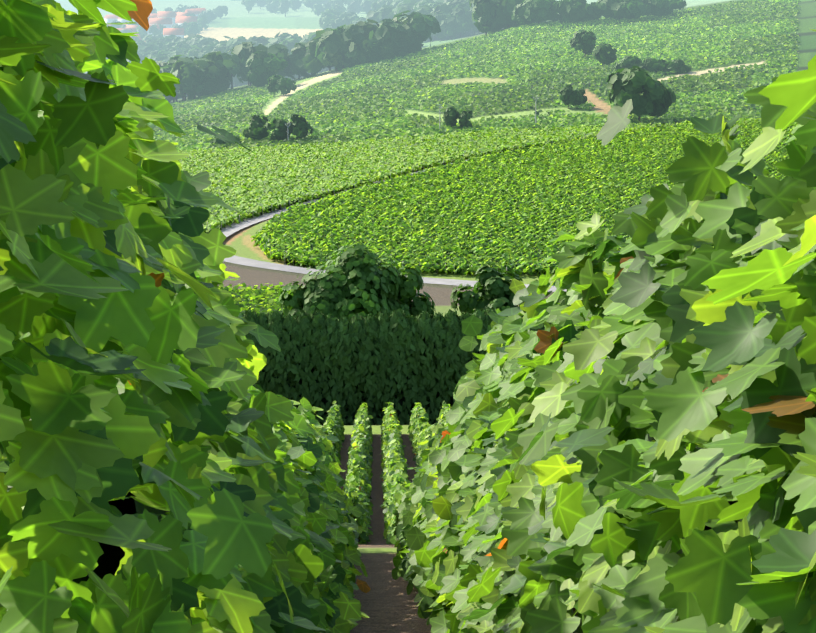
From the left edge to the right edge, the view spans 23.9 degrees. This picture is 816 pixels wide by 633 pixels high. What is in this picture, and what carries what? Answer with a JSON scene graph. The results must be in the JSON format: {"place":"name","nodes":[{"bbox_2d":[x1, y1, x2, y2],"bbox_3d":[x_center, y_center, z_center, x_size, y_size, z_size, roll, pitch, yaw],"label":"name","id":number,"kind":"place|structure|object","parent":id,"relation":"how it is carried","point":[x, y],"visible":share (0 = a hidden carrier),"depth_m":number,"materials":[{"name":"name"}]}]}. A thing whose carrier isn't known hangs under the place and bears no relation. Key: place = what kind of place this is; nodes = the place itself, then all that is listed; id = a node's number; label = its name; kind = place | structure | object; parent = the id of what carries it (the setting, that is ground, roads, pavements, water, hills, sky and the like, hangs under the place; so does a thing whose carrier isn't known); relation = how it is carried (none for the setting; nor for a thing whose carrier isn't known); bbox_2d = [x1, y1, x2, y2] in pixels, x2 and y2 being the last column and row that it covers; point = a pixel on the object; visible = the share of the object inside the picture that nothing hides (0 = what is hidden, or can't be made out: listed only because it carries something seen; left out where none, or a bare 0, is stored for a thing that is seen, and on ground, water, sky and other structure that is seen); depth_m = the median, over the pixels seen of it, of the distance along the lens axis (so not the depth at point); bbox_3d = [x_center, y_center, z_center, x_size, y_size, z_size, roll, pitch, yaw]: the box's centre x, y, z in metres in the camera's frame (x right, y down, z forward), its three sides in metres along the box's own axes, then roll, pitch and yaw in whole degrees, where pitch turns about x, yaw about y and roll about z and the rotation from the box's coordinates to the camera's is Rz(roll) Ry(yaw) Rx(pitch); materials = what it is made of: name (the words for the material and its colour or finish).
{"place":"outdoors","nodes":[
{"label":"outdoors","id":0,"kind":"place"},
{"bbox_2d":[221,152,566,291],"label":"road asphalt","id":1,"kind":"structure","parent":0,"point":[227,231],"depth_m":231.54,"materials":[{"name":"grey asphalt"}]},
{"bbox_2d":[54,0,815,632],"bbox_3d":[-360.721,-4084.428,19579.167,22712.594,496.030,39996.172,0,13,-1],"label":"ground","id":2,"kind":"structure","parent":0,"point":[388,604],"depth_m":613.60,"materials":[{"name":"soil"}]},
{"bbox_2d":[73,381,170,583],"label":"vines","id":3,"kind":"object","parent":2,"relation":"on","point":[110,558],"depth_m":4.13,"materials":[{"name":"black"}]},
{"bbox_2d":[0,0,294,632],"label":"vine leaves","id":4,"kind":"object","parent":3,"relation":"attached to","point":[91,313],"visible":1,"depth_m":2.20,"materials":[{"name":"green plant"}]},
{"bbox_2d":[104,14,197,37],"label":"house walls","id":5,"kind":"structure","parent":2,"relation":"on","point":[106,20],"depth_m":2109.99,"materials":[{"name":"white paint"}]},
{"bbox_2d":[104,8,205,39],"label":"house roofs","id":6,"kind":"structure","parent":5,"relation":"on","point":[182,17],"depth_m":1998.85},
{"bbox_2d":[0,0,361,632],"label":"vine leaves","id":7,"kind":"object","parent":2,"relation":"on","point":[248,464],"visible":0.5,"depth_m":3.55,"materials":[{"name":"green plant"}]},
{"bbox_2d":[173,74,242,101],"bbox_3d":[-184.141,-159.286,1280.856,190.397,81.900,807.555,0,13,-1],"label":"forest trunks","id":8,"kind":"object","parent":2,"relation":"on","point":[183,99],"depth_m":912.36,"materials":[{"name":"brown plant"}]},
{"bbox_2d":[84,33,249,101],"bbox_3d":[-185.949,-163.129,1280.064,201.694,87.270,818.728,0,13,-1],"label":"trees","id":9,"kind":"object","parent":8,"relation":"on","point":[206,66],"visible":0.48,"depth_m":910.67,"materials":[{"name":"green plant"}]},
{"bbox_2d":[210,136,240,143],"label":"hill tree","id":10,"kind":"object","parent":2,"relation":"on","point":[217,140],"visible":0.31,"depth_m":587.43,"materials":[{"name":"green plant"}]},
{"bbox_2d":[243,115,268,139],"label":"hill tree","id":11,"kind":"object","parent":2,"relation":"on","point":[256,129],"visible":1,"depth_m":594.02,"materials":[{"name":"green plant"}]},
{"bbox_2d":[219,282,301,317],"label":"vineyard","id":12,"kind":"object","parent":2,"relation":"on","point":[258,295],"materials":[{"name":"green plant"}]},
{"bbox_2d":[246,50,287,86],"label":"hill tree","id":13,"kind":"object","parent":2,"relation":"on","point":[260,63],"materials":[{"name":"green plant"}]},
{"bbox_2d":[265,118,290,139],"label":"hill tree","id":14,"kind":"object","parent":2,"relation":"on","point":[281,132],"visible":0.98,"depth_m":589.34,"materials":[{"name":"green plant"}]},
{"bbox_2d":[266,75,296,94],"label":"hill tree","id":15,"kind":"object","parent":2,"relation":"on","point":[277,82],"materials":[{"name":"green plant"}]},
{"bbox_2d":[128,381,450,442],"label":"autumn leaves","id":16,"kind":"object","parent":2,"relation":"on","point":[444,433],"visible":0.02,"depth_m":11.38,"materials":[{"name":"orange plant"}]},
{"bbox_2d":[285,114,313,139],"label":"hill tree","id":17,"kind":"object","parent":2,"relation":"on","point":[299,127],"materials":[{"name":"green plant"}]},
{"bbox_2d":[277,278,338,316],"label":"tree","id":18,"kind":"object","parent":2,"relation":"on","point":[292,304],"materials":[{"name":"green plant"}]},
{"bbox_2d":[248,390,369,632],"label":"vine leaves","id":19,"kind":"object","parent":2,"relation":"on","point":[330,519],"visible":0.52,"depth_m":9.95,"materials":[{"name":"green plant"}]},
{"bbox_2d":[246,45,421,85],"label":"forest trunks","id":20,"kind":"object","parent":2,"relation":"on","point":[249,83],"depth_m":931.92,"materials":[{"name":"brown plant"}]},
{"bbox_2d":[227,10,440,82],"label":"forest crowns","id":21,"kind":"object","parent":20,"relation":"on","point":[362,42],"visible":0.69,"depth_m":914.40,"materials":[{"name":"green plant"}]},
{"bbox_2d":[293,242,402,318],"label":"tree","id":22,"kind":"object","parent":2,"relation":"on","point":[359,277],"visible":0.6,"depth_m":101.25,"materials":[{"name":"green plant"}]},
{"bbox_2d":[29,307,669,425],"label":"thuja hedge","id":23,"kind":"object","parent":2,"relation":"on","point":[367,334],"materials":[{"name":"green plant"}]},
{"bbox_2d":[305,401,450,543],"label":"vine leaves","id":24,"kind":"object","parent":2,"relation":"on","point":[394,476],"visible":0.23,"depth_m":58.60,"materials":[{"name":"green plant"}]},
{"bbox_2d":[257,205,549,274],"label":"vineyard posts","id":25,"kind":"object","parent":2,"relation":"on","point":[334,260],"visible":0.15,"depth_m":239.03,"materials":[{"name":"beige wood"}]},
{"bbox_2d":[375,258,435,316],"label":"tree","id":26,"kind":"object","parent":2,"relation":"on","point":[412,282],"visible":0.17,"depth_m":103.71,"materials":[{"name":"green plant"}]},
{"bbox_2d":[443,105,459,126],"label":"hill tree","id":27,"kind":"object","parent":2,"relation":"on","point":[450,117],"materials":[{"name":"green plant"}]},
{"bbox_2d":[127,118,794,232],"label":"vineyard","id":28,"kind":"object","parent":2,"relation":"on","point":[299,165],"materials":[{"name":"green plant"}]},
{"bbox_2d":[458,109,472,127],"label":"hill tree","id":29,"kind":"object","parent":2,"relation":"on","point":[465,117],"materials":[{"name":"green plant"}]},
{"bbox_2d":[147,0,801,150],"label":"hillside vineyard","id":30,"kind":"object","parent":2,"relation":"on","point":[212,108],"visible":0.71,"depth_m":728.03,"materials":[{"name":"green plant"}]},
{"bbox_2d":[390,278,558,632],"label":"vine leaves","id":31,"kind":"object","parent":2,"relation":"on","point":[443,485],"visible":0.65,"depth_m":8.62,"materials":[{"name":"green plant"}]},
{"bbox_2d":[432,16,517,40],"bbox_3d":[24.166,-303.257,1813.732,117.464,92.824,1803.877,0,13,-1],"label":"forest trunks","id":32,"kind":"object","parent":2,"relation":"on","point":[508,25],"visible":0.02,"depth_m":1287.89,"materials":[{"name":"brown plant"}]},
{"bbox_2d":[365,0,523,39],"bbox_3d":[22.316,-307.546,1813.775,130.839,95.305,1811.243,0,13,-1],"label":"trees","id":33,"kind":"object","parent":32,"relation":"on","point":[476,15],"visible":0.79,"depth_m":1285.30,"materials":[{"name":"green plant"}]},
{"bbox_2d":[207,121,745,229],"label":"vineyard posts","id":34,"kind":"object","parent":2,"relation":"on","point":[350,181],"visible":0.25,"depth_m":316.57,"materials":[{"name":"beige wood"}]},
{"bbox_2d":[450,263,542,316],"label":"bush","id":35,"kind":"object","parent":2,"relation":"on","point":[493,291],"visible":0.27,"depth_m":106.13,"materials":[{"name":"green plant"}]},
{"bbox_2d":[511,10,535,24],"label":"hill tree","id":36,"kind":"object","parent":2,"relation":"on","point":[518,20],"visible":0.6,"depth_m":914.18,"materials":[{"name":"green plant"}]},
{"bbox_2d":[250,120,798,276],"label":"vineyard","id":37,"kind":"object","parent":2,"relation":"on","point":[414,240],"materials":[{"name":"green plant"}]},
{"bbox_2d":[513,0,555,23],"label":"hill tree","id":38,"kind":"object","parent":2,"relation":"on","point":[537,10],"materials":[{"name":"green plant"}]},
{"bbox_2d":[559,84,576,108],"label":"hill tree","id":39,"kind":"object","parent":2,"relation":"on","point":[564,97],"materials":[{"name":"green plant"}]},
{"bbox_2d":[550,0,602,23],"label":"hill tree","id":40,"kind":"object","parent":2,"relation":"on","point":[570,11],"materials":[{"name":"green plant"}]},
{"bbox_2d":[568,88,586,105],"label":"hill tree","id":41,"kind":"object","parent":2,"relation":"on","point":[581,98],"visible":0.83,"depth_m":612.45,"materials":[{"name":"green plant"}]},
{"bbox_2d":[569,30,596,56],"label":"hill tree","id":42,"kind":"object","parent":2,"relation":"on","point":[582,41],"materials":[{"name":"green plant"}]},
{"bbox_2d":[592,43,616,65],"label":"hill tree","id":43,"kind":"object","parent":2,"relation":"on","point":[600,54],"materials":[{"name":"green plant"}]},
{"bbox_2d":[430,99,802,632],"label":"vine leaves","id":44,"kind":"object","parent":2,"relation":"on","point":[544,529],"visible":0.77,"depth_m":3.95,"materials":[{"name":"green plant"}]},
{"bbox_2d":[595,0,651,19],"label":"hill tree","id":45,"kind":"object","parent":2,"relation":"on","point":[622,9],"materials":[{"name":"green plant"}]},
{"bbox_2d":[613,55,641,69],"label":"bush","id":46,"kind":"object","parent":2,"relation":"on","point":[628,62],"visible":0.92,"depth_m":699.65,"materials":[{"name":"green plant"}]},
{"bbox_2d":[606,66,676,120],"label":"hill tree","id":47,"kind":"object","parent":2,"relation":"on","point":[656,98],"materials":[{"name":"green plant"}]},
{"bbox_2d":[638,57,667,71],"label":"hill tree","id":48,"kind":"object","parent":2,"relation":"on","point":[649,64],"visible":0.94,"depth_m":693.01,"materials":[{"name":"green plant"}]},
{"bbox_2d":[571,434,739,632],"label":"vines","id":49,"kind":"object","parent":2,"relation":"on","point":[680,551],"depth_m":4.43,"materials":[{"name":"plant"}]},
{"bbox_2d":[588,29,815,632],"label":"vine leaves","id":50,"kind":"object","parent":49,"relation":"attached to","point":[753,570],"visible":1,"depth_m":2.33,"materials":[{"name":"green plant"}]},
{"bbox_2d":[642,0,686,16],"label":"hill tree","id":51,"kind":"object","parent":2,"relation":"on","point":[663,7],"visible":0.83,"depth_m":902.63,"materials":[{"name":"green plant"}]},
{"bbox_2d":[665,59,691,73],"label":"bush","id":52,"kind":"object","parent":2,"relation":"on","point":[678,66],"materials":[{"name":"green plant"}]},
{"bbox_3d":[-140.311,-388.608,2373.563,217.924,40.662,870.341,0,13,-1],"label":"forest trunks","id":53,"kind":"object","parent":2,"relation":"on","visible":0},
{"bbox_2d":[241,0,375,15],"bbox_3d":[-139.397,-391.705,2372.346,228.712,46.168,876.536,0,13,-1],"label":"distant trees","id":54,"kind":"object","parent":53,"relation":"attached to","point":[355,6],"visible":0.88,"depth_m":2147.80,"materials":[{"name":"green plant"}]},
{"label":"village forest trunks","id":55,"kind":"object","parent":2,"relation":"on","visible":0},
{"bbox_2d":[106,4,227,42],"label":"village trees","id":56,"kind":"object","parent":55,"relation":"attached to","point":[204,18],"visible":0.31,"depth_m":1983.99,"materials":[{"name":"green plant"}]},
{"bbox_3d":[-2.417,1.018,9.894,1.385,4.391,11.500,0,13,-1],"label":"vine","id":57,"kind":"object","parent":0,"visible":0},
{"bbox_2d":[0,452,14,490],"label":"vine leaves","id":58,"kind":"object","parent":57,"relation":"attached to","point":[4,467],"depth_m":8.04,"materials":[{"name":"green plant"}]},
{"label":"forest trunks","id":59,"kind":"structure","parent":0,"visible":0},
{"bbox_2d":[319,8,365,29],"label":"forest crowns","id":60,"kind":"object","parent":59,"relation":"attached to","point":[332,18],"visible":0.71,"depth_m":1723.14,"materials":[{"name":"green plant"}]}
]}

